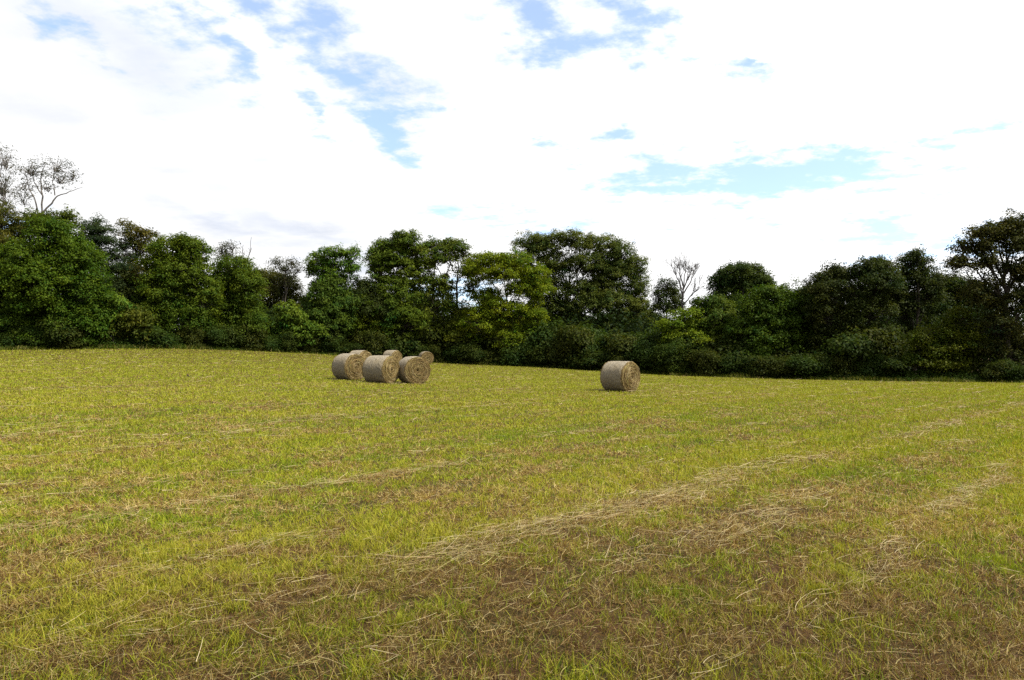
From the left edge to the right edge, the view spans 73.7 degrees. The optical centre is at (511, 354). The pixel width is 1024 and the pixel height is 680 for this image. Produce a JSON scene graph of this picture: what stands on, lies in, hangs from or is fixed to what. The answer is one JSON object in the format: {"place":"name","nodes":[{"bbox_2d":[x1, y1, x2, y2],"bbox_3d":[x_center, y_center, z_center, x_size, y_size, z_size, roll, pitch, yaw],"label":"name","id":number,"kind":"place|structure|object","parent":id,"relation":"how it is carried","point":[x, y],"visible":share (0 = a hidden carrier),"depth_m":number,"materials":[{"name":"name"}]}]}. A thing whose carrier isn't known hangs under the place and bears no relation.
{"place":"outdoors","nodes":[
{"label":"outdoors","id":0,"kind":"place"},
{"bbox_2d":[0,348,1023,679],"bbox_3d":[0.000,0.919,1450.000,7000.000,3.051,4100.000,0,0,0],"label":"ground","id":1,"kind":"structure","parent":0,"point":[590,607],"depth_m":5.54,"materials":[{"name":"green plant"}]},
{"bbox_2d":[0,329,24,347],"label":"shrub","id":2,"kind":"object","parent":1,"relation":"on","point":[6,339],"visible":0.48,"depth_m":63.01,"materials":[{"name":"green plant"}]},
{"bbox_2d":[0,143,31,221],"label":"birch tree","id":3,"kind":"object","parent":1,"relation":"on","point":[3,191],"visible":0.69,"depth_m":85.27,"materials":[{"name":"green plant"}]},
{"bbox_2d":[0,198,40,244],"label":"broadleaf tree","id":4,"kind":"object","parent":1,"relation":"on","point":[8,230],"visible":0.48,"depth_m":76.48,"materials":[{"name":"green plant"}]},
{"bbox_2d":[0,312,71,347],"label":"shrub","id":5,"kind":"object","parent":1,"relation":"on","point":[30,330],"visible":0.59,"depth_m":63.44,"materials":[{"name":"green plant"}]},
{"bbox_2d":[9,155,82,213],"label":"birch tree","id":6,"kind":"object","parent":1,"relation":"on","point":[35,172],"visible":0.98,"depth_m":81.92,"materials":[{"name":"grey plant"}]},
{"bbox_2d":[19,203,83,237],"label":"broadleaf tree","id":7,"kind":"object","parent":1,"relation":"on","point":[69,215],"visible":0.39,"depth_m":74.57,"materials":[{"name":"green plant"}]},
{"bbox_2d":[34,310,80,346],"bbox_3d":[-42.890,-2.328,64.764,5.096,3.998,6.058,0,0,-18],"label":"shrub","id":8,"kind":"object","parent":1,"relation":"on","point":[55,336],"visible":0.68,"depth_m":63.31,"materials":[{"name":"green plant"}]},
{"bbox_2d":[0,214,118,346],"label":"maple tree","id":9,"kind":"object","parent":1,"relation":"on","point":[42,273],"visible":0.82,"depth_m":64.22,"materials":[{"name":"green plant"}]},
{"bbox_2d":[56,326,93,348],"bbox_3d":[-41.653,-1.652,65.284,3.790,2.431,5.957,0,0,-12],"label":"shrub","id":10,"kind":"object","parent":1,"relation":"on","point":[73,343],"visible":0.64,"depth_m":63.90,"materials":[{"name":"green plant"}]},
{"bbox_2d":[70,211,146,297],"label":"cedar tree","id":11,"kind":"object","parent":1,"relation":"on","point":[93,230],"visible":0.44,"depth_m":71.46,"materials":[{"name":"green plant"}]},
{"bbox_2d":[94,292,135,344],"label":"sumac shrub","id":12,"kind":"object","parent":1,"relation":"on","point":[118,304],"visible":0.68,"depth_m":66.62,"materials":[{"name":"green plant"}]},
{"bbox_2d":[97,301,161,346],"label":"sumac shrub","id":13,"kind":"object","parent":1,"relation":"on","point":[137,317],"visible":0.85,"depth_m":67.25,"materials":[{"name":"green plant"}]},
{"bbox_2d":[100,264,169,345],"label":"broadleaf tree","id":14,"kind":"object","parent":1,"relation":"on","point":[126,292],"visible":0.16,"depth_m":71.10,"materials":[{"name":"green plant"}]},
{"bbox_2d":[113,218,160,302],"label":"locust tree","id":15,"kind":"object","parent":1,"relation":"on","point":[146,235],"visible":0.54,"depth_m":73.46,"materials":[{"name":"green plant"}]},
{"bbox_2d":[127,323,182,347],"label":"shrub","id":16,"kind":"object","parent":1,"relation":"on","point":[161,336],"visible":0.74,"depth_m":67.97,"materials":[{"name":"green plant"}]},
{"bbox_2d":[127,234,186,331],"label":"broadleaf tree","id":17,"kind":"object","parent":1,"relation":"on","point":[148,285],"visible":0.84,"depth_m":70.09,"materials":[{"name":"green plant"}]},
{"bbox_2d":[147,231,228,338],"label":"broadleaf tree","id":18,"kind":"object","parent":1,"relation":"on","point":[190,264],"visible":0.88,"depth_m":71.01,"materials":[{"name":"green plant"}]},
{"bbox_2d":[173,325,208,347],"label":"shrub","id":19,"kind":"object","parent":1,"relation":"on","point":[187,333],"visible":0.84,"depth_m":70.44,"materials":[{"name":"green plant"}]},
{"bbox_2d":[201,321,228,347],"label":"shrub","id":20,"kind":"object","parent":1,"relation":"on","point":[216,334],"visible":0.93,"depth_m":71.71,"materials":[{"name":"green plant"}]},
{"bbox_2d":[213,239,241,310],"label":"locust tree","id":21,"kind":"object","parent":1,"relation":"on","point":[227,245],"visible":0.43,"depth_m":79.78,"materials":[{"name":"green plant"}]},
{"bbox_2d":[210,323,250,349],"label":"shrub","id":22,"kind":"object","parent":1,"relation":"on","point":[232,338],"visible":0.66,"depth_m":73.09,"materials":[{"name":"green plant"}]},
{"bbox_2d":[205,253,274,339],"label":"broadleaf tree","id":23,"kind":"object","parent":1,"relation":"on","point":[240,279],"visible":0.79,"depth_m":74.61,"materials":[{"name":"green plant"}]},
{"bbox_2d":[228,324,270,349],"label":"shrub","id":24,"kind":"object","parent":1,"relation":"on","point":[252,342],"visible":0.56,"depth_m":74.05,"materials":[{"name":"green plant"}]},
{"bbox_2d":[259,332,282,350],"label":"shrub","id":25,"kind":"object","parent":1,"relation":"on","point":[271,342],"visible":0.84,"depth_m":75.60,"materials":[{"name":"green plant"}]},
{"bbox_2d":[250,266,305,315],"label":"broadleaf tree","id":26,"kind":"object","parent":1,"relation":"on","point":[278,293],"visible":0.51,"depth_m":83.73,"materials":[{"name":"green plant"}]},
{"bbox_2d":[266,255,306,307],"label":"locust tree","id":27,"kind":"object","parent":1,"relation":"on","point":[287,278],"visible":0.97,"depth_m":81.98,"materials":[{"name":"green plant"}]},
{"bbox_2d":[274,330,304,351],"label":"shrub","id":28,"kind":"object","parent":1,"relation":"on","point":[289,340],"visible":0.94,"depth_m":76.80,"materials":[{"name":"green plant"}]},
{"bbox_2d":[266,299,328,350],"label":"sumac shrub","id":29,"kind":"object","parent":1,"relation":"on","point":[290,318],"visible":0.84,"depth_m":77.91,"materials":[{"name":"green plant"}]},
{"bbox_2d":[263,306,347,350],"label":"tree","id":30,"kind":"object","parent":1,"relation":"on","point":[332,332],"visible":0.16,"depth_m":80.29,"materials":[{"name":"green plant"}]},
{"bbox_2d":[296,336,322,352],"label":"shrub","id":31,"kind":"object","parent":1,"relation":"on","point":[313,347],"visible":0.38,"depth_m":78.48,"materials":[{"name":"green plant"}]},
{"bbox_2d":[316,335,340,352],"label":"shrub","id":32,"kind":"object","parent":1,"relation":"on","point":[325,346],"visible":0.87,"depth_m":79.67,"materials":[{"name":"green plant"}]},
{"bbox_2d":[300,269,362,341],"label":"broadleaf tree","id":33,"kind":"object","parent":1,"relation":"on","point":[325,308],"visible":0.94,"depth_m":80.51,"materials":[{"name":"green plant"}]},
{"bbox_2d":[302,242,365,353],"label":"locust tree","id":34,"kind":"object","parent":1,"relation":"on","point":[320,265],"visible":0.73,"depth_m":81.81,"materials":[{"name":"green plant"}]},
{"bbox_2d":[331,353,364,379],"bbox_3d":[-8.888,0.650,37.300,1.464,1.453,1.518,0,0,44],"label":"hay bale","id":35,"kind":"object","parent":1,"relation":"on","point":[347,366],"visible":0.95,"depth_m":36.78},
{"bbox_2d":[337,340,363,353],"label":"shrub","id":36,"kind":"object","parent":1,"relation":"on","point":[347,347],"visible":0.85,"depth_m":80.88,"materials":[{"name":"green plant"}]},
{"bbox_2d":[337,288,393,343],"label":"broadleaf tree","id":37,"kind":"object","parent":1,"relation":"on","point":[367,325],"visible":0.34,"depth_m":83.02,"materials":[{"name":"green plant"}]},
{"bbox_2d":[340,273,394,331],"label":"broadleaf tree","id":38,"kind":"object","parent":1,"relation":"on","point":[362,285],"visible":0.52,"depth_m":83.02,"materials":[{"name":"green plant"}]},
{"bbox_2d":[348,328,392,355],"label":"shrub","id":39,"kind":"object","parent":1,"relation":"on","point":[372,344],"visible":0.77,"depth_m":81.90,"materials":[{"name":"green plant"}]},
{"bbox_2d":[362,355,399,382],"bbox_3d":[-6.831,0.755,35.603,1.518,1.447,1.525,0,0,29],"label":"hay bale","id":40,"kind":"object","parent":1,"relation":"on","point":[380,368],"visible":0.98,"depth_m":35.10},
{"bbox_2d":[383,350,401,361],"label":"hay bale","id":41,"kind":"object","parent":1,"relation":"on","point":[397,354],"visible":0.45,"depth_m":67.12},
{"bbox_2d":[381,331,405,357],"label":"shrub","id":42,"kind":"object","parent":1,"relation":"on","point":[390,346],"visible":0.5,"depth_m":82.64,"materials":[{"name":"green plant"}]},
{"bbox_2d":[362,228,433,341],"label":"walnut tree","id":43,"kind":"object","parent":1,"relation":"on","point":[387,255],"visible":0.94,"depth_m":84.11,"materials":[{"name":"green plant"}]},
{"bbox_2d":[383,327,424,357],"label":"shrub","id":44,"kind":"object","parent":1,"relation":"on","point":[410,343],"visible":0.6,"depth_m":83.09,"materials":[{"name":"green plant"}]},
{"bbox_2d":[398,356,430,383],"bbox_3d":[-5.239,0.806,36.199,1.519,1.453,1.472,0,0,-28],"label":"hay bale","id":45,"kind":"object","parent":1,"relation":"on","point":[415,369],"visible":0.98,"depth_m":35.62},
{"bbox_2d":[402,343,432,356],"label":"shrub","id":46,"kind":"object","parent":1,"relation":"on","point":[417,352],"visible":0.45,"depth_m":82.94,"materials":[{"name":"green plant"}]},
{"bbox_2d":[410,319,447,358],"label":"shrub","id":47,"kind":"object","parent":1,"relation":"on","point":[427,338],"visible":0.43,"depth_m":84.24,"materials":[{"name":"green plant"}]},
{"bbox_2d":[425,343,444,362],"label":"shrub","id":48,"kind":"object","parent":1,"relation":"on","point":[435,350],"visible":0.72,"depth_m":83.32,"materials":[{"name":"green plant"}]},
{"bbox_2d":[407,235,482,354],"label":"walnut tree","id":49,"kind":"object","parent":1,"relation":"on","point":[447,250],"visible":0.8,"depth_m":85.27,"materials":[{"name":"green plant"}]},
{"bbox_2d":[440,345,460,363],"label":"shrub","id":50,"kind":"object","parent":1,"relation":"on","point":[451,350],"visible":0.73,"depth_m":83.12,"materials":[{"name":"green plant"}]},
{"bbox_2d":[439,332,484,362],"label":"shrub","id":51,"kind":"object","parent":1,"relation":"on","point":[454,343],"visible":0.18,"depth_m":83.85,"materials":[{"name":"green plant"}]},
{"bbox_2d":[451,342,486,363],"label":"shrub","id":52,"kind":"object","parent":1,"relation":"on","point":[471,352],"visible":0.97,"depth_m":82.19,"materials":[{"name":"green plant"}]},
{"bbox_2d":[476,348,501,363],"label":"shrub","id":53,"kind":"object","parent":1,"relation":"on","point":[488,356],"visible":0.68,"depth_m":82.47,"materials":[{"name":"green plant"}]},
{"bbox_2d":[476,330,533,364],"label":"shrub","id":54,"kind":"object","parent":1,"relation":"on","point":[492,340],"visible":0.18,"depth_m":82.58,"materials":[{"name":"green plant"}]},
{"bbox_2d":[455,246,556,353],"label":"broadleaf tree","id":55,"kind":"object","parent":1,"relation":"on","point":[492,316],"visible":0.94,"depth_m":82.86,"materials":[{"name":"green plant"}]},
{"bbox_2d":[0,348,1023,679],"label":"loose hay","id":56,"kind":"object","parent":1,"relation":"on","point":[644,494],"visible":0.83,"depth_m":7.51},
{"bbox_2d":[0,337,1023,382],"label":"undergrowth","id":57,"kind":"object","parent":1,"relation":"on","point":[967,376],"visible":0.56,"depth_m":65.21,"materials":[{"name":"green plant"}]},
{"bbox_2d":[0,344,1023,382],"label":"tall grass","id":58,"kind":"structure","parent":1,"relation":"on","point":[468,362],"depth_m":66.31,"materials":[{"name":"green plant"}]},
{"bbox_2d":[498,341,533,365],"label":"shrub","id":59,"kind":"object","parent":1,"relation":"on","point":[510,358],"visible":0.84,"depth_m":80.83,"materials":[{"name":"green plant"}]},
{"bbox_2d":[522,346,548,365],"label":"shrub","id":60,"kind":"object","parent":1,"relation":"on","point":[534,356],"visible":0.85,"depth_m":80.06,"materials":[{"name":"green plant"}]},
{"bbox_2d":[511,315,572,365],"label":"shrub","id":61,"kind":"object","parent":1,"relation":"on","point":[543,330],"visible":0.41,"depth_m":81.80,"materials":[{"name":"green plant"}]},
{"bbox_2d":[523,334,563,364],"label":"shrub","id":62,"kind":"object","parent":1,"relation":"on","point":[546,343],"visible":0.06,"depth_m":80.28,"materials":[{"name":"green plant"}]},
{"bbox_2d":[79,298,1023,377],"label":"forest","id":63,"kind":"object","parent":1,"relation":"on","point":[638,329],"visible":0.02,"depth_m":85.22,"materials":[{"name":"green plant"}]},
{"bbox_2d":[542,337,566,367],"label":"shrub","id":64,"kind":"object","parent":1,"relation":"on","point":[552,356],"visible":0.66,"depth_m":79.03,"materials":[{"name":"green plant"}]},
{"bbox_2d":[551,319,603,367],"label":"shrub","id":65,"kind":"object","parent":1,"relation":"on","point":[576,337],"visible":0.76,"depth_m":77.46,"materials":[{"name":"green plant"}]},
{"bbox_2d":[508,226,655,336],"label":"oak tree","id":66,"kind":"object","parent":1,"relation":"on","point":[599,293],"visible":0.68,"depth_m":91.15,"materials":[{"name":"green plant"}]},
{"bbox_2d":[560,333,605,368],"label":"shrub","id":67,"kind":"object","parent":1,"relation":"on","point":[591,346],"visible":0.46,"depth_m":77.43,"materials":[{"name":"green plant"}]},
{"bbox_2d":[572,315,607,368],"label":"shrub","id":68,"kind":"object","parent":1,"relation":"on","point":[597,332],"visible":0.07,"depth_m":80.88,"materials":[{"name":"green plant"}]},
{"bbox_2d":[575,349,617,369],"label":"shrub","id":69,"kind":"object","parent":1,"relation":"on","point":[597,359],"visible":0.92,"depth_m":75.75,"materials":[{"name":"green plant"}]},
{"bbox_2d":[599,328,640,364],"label":"shrub","id":70,"kind":"object","parent":1,"relation":"on","point":[622,344],"visible":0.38,"depth_m":75.41,"materials":[{"name":"green plant"}]},
{"bbox_2d":[600,361,640,391],"bbox_3d":[5.138,1.023,32.393,1.517,1.447,1.476,0,0,-42],"label":"hay bale","id":71,"kind":"object","parent":1,"relation":"on","point":[619,376],"visible":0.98,"depth_m":31.92},
{"bbox_2d":[595,329,646,354],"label":"shrub","id":72,"kind":"object","parent":1,"relation":"on","point":[621,333],"visible":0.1,"depth_m":78.16,"materials":[{"name":"green plant"}]},
{"bbox_2d":[630,340,656,371],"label":"shrub","id":73,"kind":"object","parent":1,"relation":"on","point":[645,357],"visible":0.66,"depth_m":72.52,"materials":[{"name":"green plant"}]},
{"bbox_2d":[617,318,673,371],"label":"shrub","id":74,"kind":"object","parent":1,"relation":"on","point":[654,334],"visible":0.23,"depth_m":73.83,"materials":[{"name":"green plant"}]},
{"bbox_2d":[645,357,678,372],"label":"shrub","id":75,"kind":"object","parent":1,"relation":"on","point":[664,362],"visible":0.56,"depth_m":71.79,"materials":[{"name":"green plant"}]},
{"bbox_2d":[647,274,685,332],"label":"broadleaf tree","id":76,"kind":"object","parent":1,"relation":"on","point":[666,290],"visible":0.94,"depth_m":87.35,"materials":[{"name":"green plant"}]},
{"bbox_2d":[649,333,707,374],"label":"shrub","id":77,"kind":"object","parent":1,"relation":"on","point":[661,351],"visible":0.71,"depth_m":71.36,"materials":[{"name":"green plant"}]},
{"bbox_2d":[649,307,713,374],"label":"broadleaf tree","id":78,"kind":"object","parent":1,"relation":"on","point":[685,326],"visible":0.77,"depth_m":72.50,"materials":[{"name":"green plant"}]},
{"bbox_2d":[666,254,703,308],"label":"dead tree","id":79,"kind":"object","parent":1,"relation":"on","point":[689,271],"visible":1,"depth_m":83.81,"materials":[{"name":"grey wood"}]},
{"bbox_2d":[664,333,734,372],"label":"shrub","id":80,"kind":"object","parent":1,"relation":"on","point":[712,344],"visible":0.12,"depth_m":71.48,"materials":[{"name":"green plant"}]},
{"bbox_2d":[685,347,725,375],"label":"shrub","id":81,"kind":"object","parent":1,"relation":"on","point":[703,363],"visible":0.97,"depth_m":69.46,"materials":[{"name":"green plant"}]},
{"bbox_2d":[686,291,742,343],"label":"broadleaf tree","id":82,"kind":"object","parent":1,"relation":"on","point":[713,305],"visible":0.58,"depth_m":73.15,"materials":[{"name":"green plant"}]},
{"bbox_2d":[715,350,748,375],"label":"shrub","id":83,"kind":"object","parent":1,"relation":"on","point":[728,365],"visible":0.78,"depth_m":68.73,"materials":[{"name":"green plant"}]},
{"bbox_2d":[702,259,777,324],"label":"maple tree","id":84,"kind":"object","parent":1,"relation":"on","point":[728,279],"visible":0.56,"depth_m":78.38,"materials":[{"name":"green plant"}]},
{"bbox_2d":[731,353,764,376],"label":"shrub","id":85,"kind":"object","parent":1,"relation":"on","point":[750,359],"visible":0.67,"depth_m":67.62,"materials":[{"name":"green plant"}]},
{"bbox_2d":[715,333,787,374],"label":"shrub","id":86,"kind":"object","parent":1,"relation":"on","point":[738,349],"visible":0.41,"depth_m":69.85,"materials":[{"name":"green plant"}]},
{"bbox_2d":[722,283,809,358],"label":"broadleaf tree","id":87,"kind":"object","parent":1,"relation":"on","point":[765,317],"visible":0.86,"depth_m":69.82,"materials":[{"name":"green plant"}]},
{"bbox_2d":[745,353,798,377],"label":"shrub","id":88,"kind":"object","parent":1,"relation":"on","point":[770,365],"visible":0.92,"depth_m":66.28,"materials":[{"name":"green plant"}]},
{"bbox_2d":[758,347,811,377],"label":"shrub","id":89,"kind":"object","parent":1,"relation":"on","point":[788,353],"visible":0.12,"depth_m":68.68,"materials":[{"name":"green plant"}]},
{"bbox_2d":[784,350,830,377],"bbox_3d":[27.724,1.017,65.671,4.194,2.975,5.062,0,0,-9],"label":"shrub","id":90,"kind":"object","parent":1,"relation":"on","point":[804,365],"visible":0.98,"depth_m":64.42,"materials":[{"name":"green plant"}]},
{"bbox_2d":[785,274,833,350],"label":"broadleaf tree","id":91,"kind":"object","parent":1,"relation":"on","point":[806,328],"visible":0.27,"depth_m":70.73,"materials":[{"name":"green plant"}]},
{"bbox_2d":[798,258,861,358],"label":"oak tree","id":92,"kind":"object","parent":1,"relation":"on","point":[831,280],"visible":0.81,"depth_m":68.22,"materials":[{"name":"green plant"}]},
{"bbox_2d":[810,350,851,376],"bbox_3d":[30.095,1.040,65.083,3.811,3.020,3.983,0,0,-44],"label":"shrub","id":93,"kind":"object","parent":1,"relation":"on","point":[824,361],"visible":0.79,"depth_m":64.80,"materials":[{"name":"green plant"}]},
{"bbox_2d":[803,326,886,365],"bbox_3d":[31.726,-0.058,66.215,7.882,5.466,8.371,0,0,41],"label":"shrub","id":94,"kind":"object","parent":1,"relation":"on","point":[849,345],"visible":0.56,"depth_m":64.31,"materials":[{"name":"green plant"}]},
{"bbox_2d":[827,353,867,377],"bbox_3d":[31.893,1.080,64.680,4.955,2.938,3.505,0,0,0],"label":"shrub","id":95,"kind":"object","parent":1,"relation":"on","point":[845,366],"visible":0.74,"depth_m":64.12,"materials":[{"name":"green plant"}]},
{"bbox_2d":[853,352,887,378],"bbox_3d":[33.754,1.013,63.681,3.174,3.058,3.814,0,0,43],"label":"shrub","id":96,"kind":"object","parent":1,"relation":"on","point":[870,367],"visible":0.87,"depth_m":63.26,"materials":[{"name":"green plant"}]},
{"bbox_2d":[838,254,909,356],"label":"oak tree","id":97,"kind":"object","parent":1,"relation":"on","point":[874,275],"visible":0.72,"depth_m":67.16,"materials":[{"name":"green plant"}]},
{"bbox_2d":[835,317,912,369],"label":"shrub","id":98,"kind":"object","parent":1,"relation":"on","point":[883,340],"visible":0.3,"depth_m":65.78,"materials":[{"name":"green plant"}]},
{"bbox_2d":[876,353,912,377],"bbox_3d":[35.060,1.212,63.528,4.143,2.685,5.230,0,0,-20],"label":"shrub","id":99,"kind":"object","parent":1,"relation":"on","point":[893,364],"visible":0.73,"depth_m":62.43,"materials":[{"name":"green plant"}]},
{"bbox_2d":[878,244,955,375],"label":"oak tree","id":100,"kind":"object","parent":1,"relation":"on","point":[923,279],"visible":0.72,"depth_m":68.57,"materials":[{"name":"green plant"}]},
{"bbox_2d":[897,304,1005,377],"bbox_3d":[39.905,-0.947,62.561,9.236,7.382,5.195,0,0,0],"label":"broadleaf tree","id":101,"kind":"object","parent":1,"relation":"on","point":[939,347],"visible":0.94,"depth_m":61.87,"materials":[{"name":"green plant"}]},
{"bbox_2d":[913,269,993,376],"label":"broadleaf tree","id":102,"kind":"object","parent":1,"relation":"on","point":[951,287],"visible":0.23,"depth_m":72.62,"materials":[{"name":"green plant"}]},
{"bbox_2d":[939,207,1023,378],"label":"oak tree","id":103,"kind":"object","parent":1,"relation":"on","point":[1006,236],"visible":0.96,"depth_m":60.61,"materials":[{"name":"green plant"}]},
{"bbox_2d":[978,359,1015,380],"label":"shrub","id":104,"kind":"object","parent":1,"relation":"on","point":[990,369],"visible":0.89,"depth_m":58.82,"materials":[{"name":"green plant"}]},
{"bbox_2d":[987,354,1023,381],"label":"shrub","id":105,"kind":"object","parent":1,"relation":"on","point":[1017,372],"visible":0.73,"depth_m":58.38,"materials":[{"name":"green plant"}]},
{"bbox_2d":[0,0,1023,329],"label":"sky","id":106,"kind":"structure","parent":0,"point":[789,137],"materials":[{"name":"white"}]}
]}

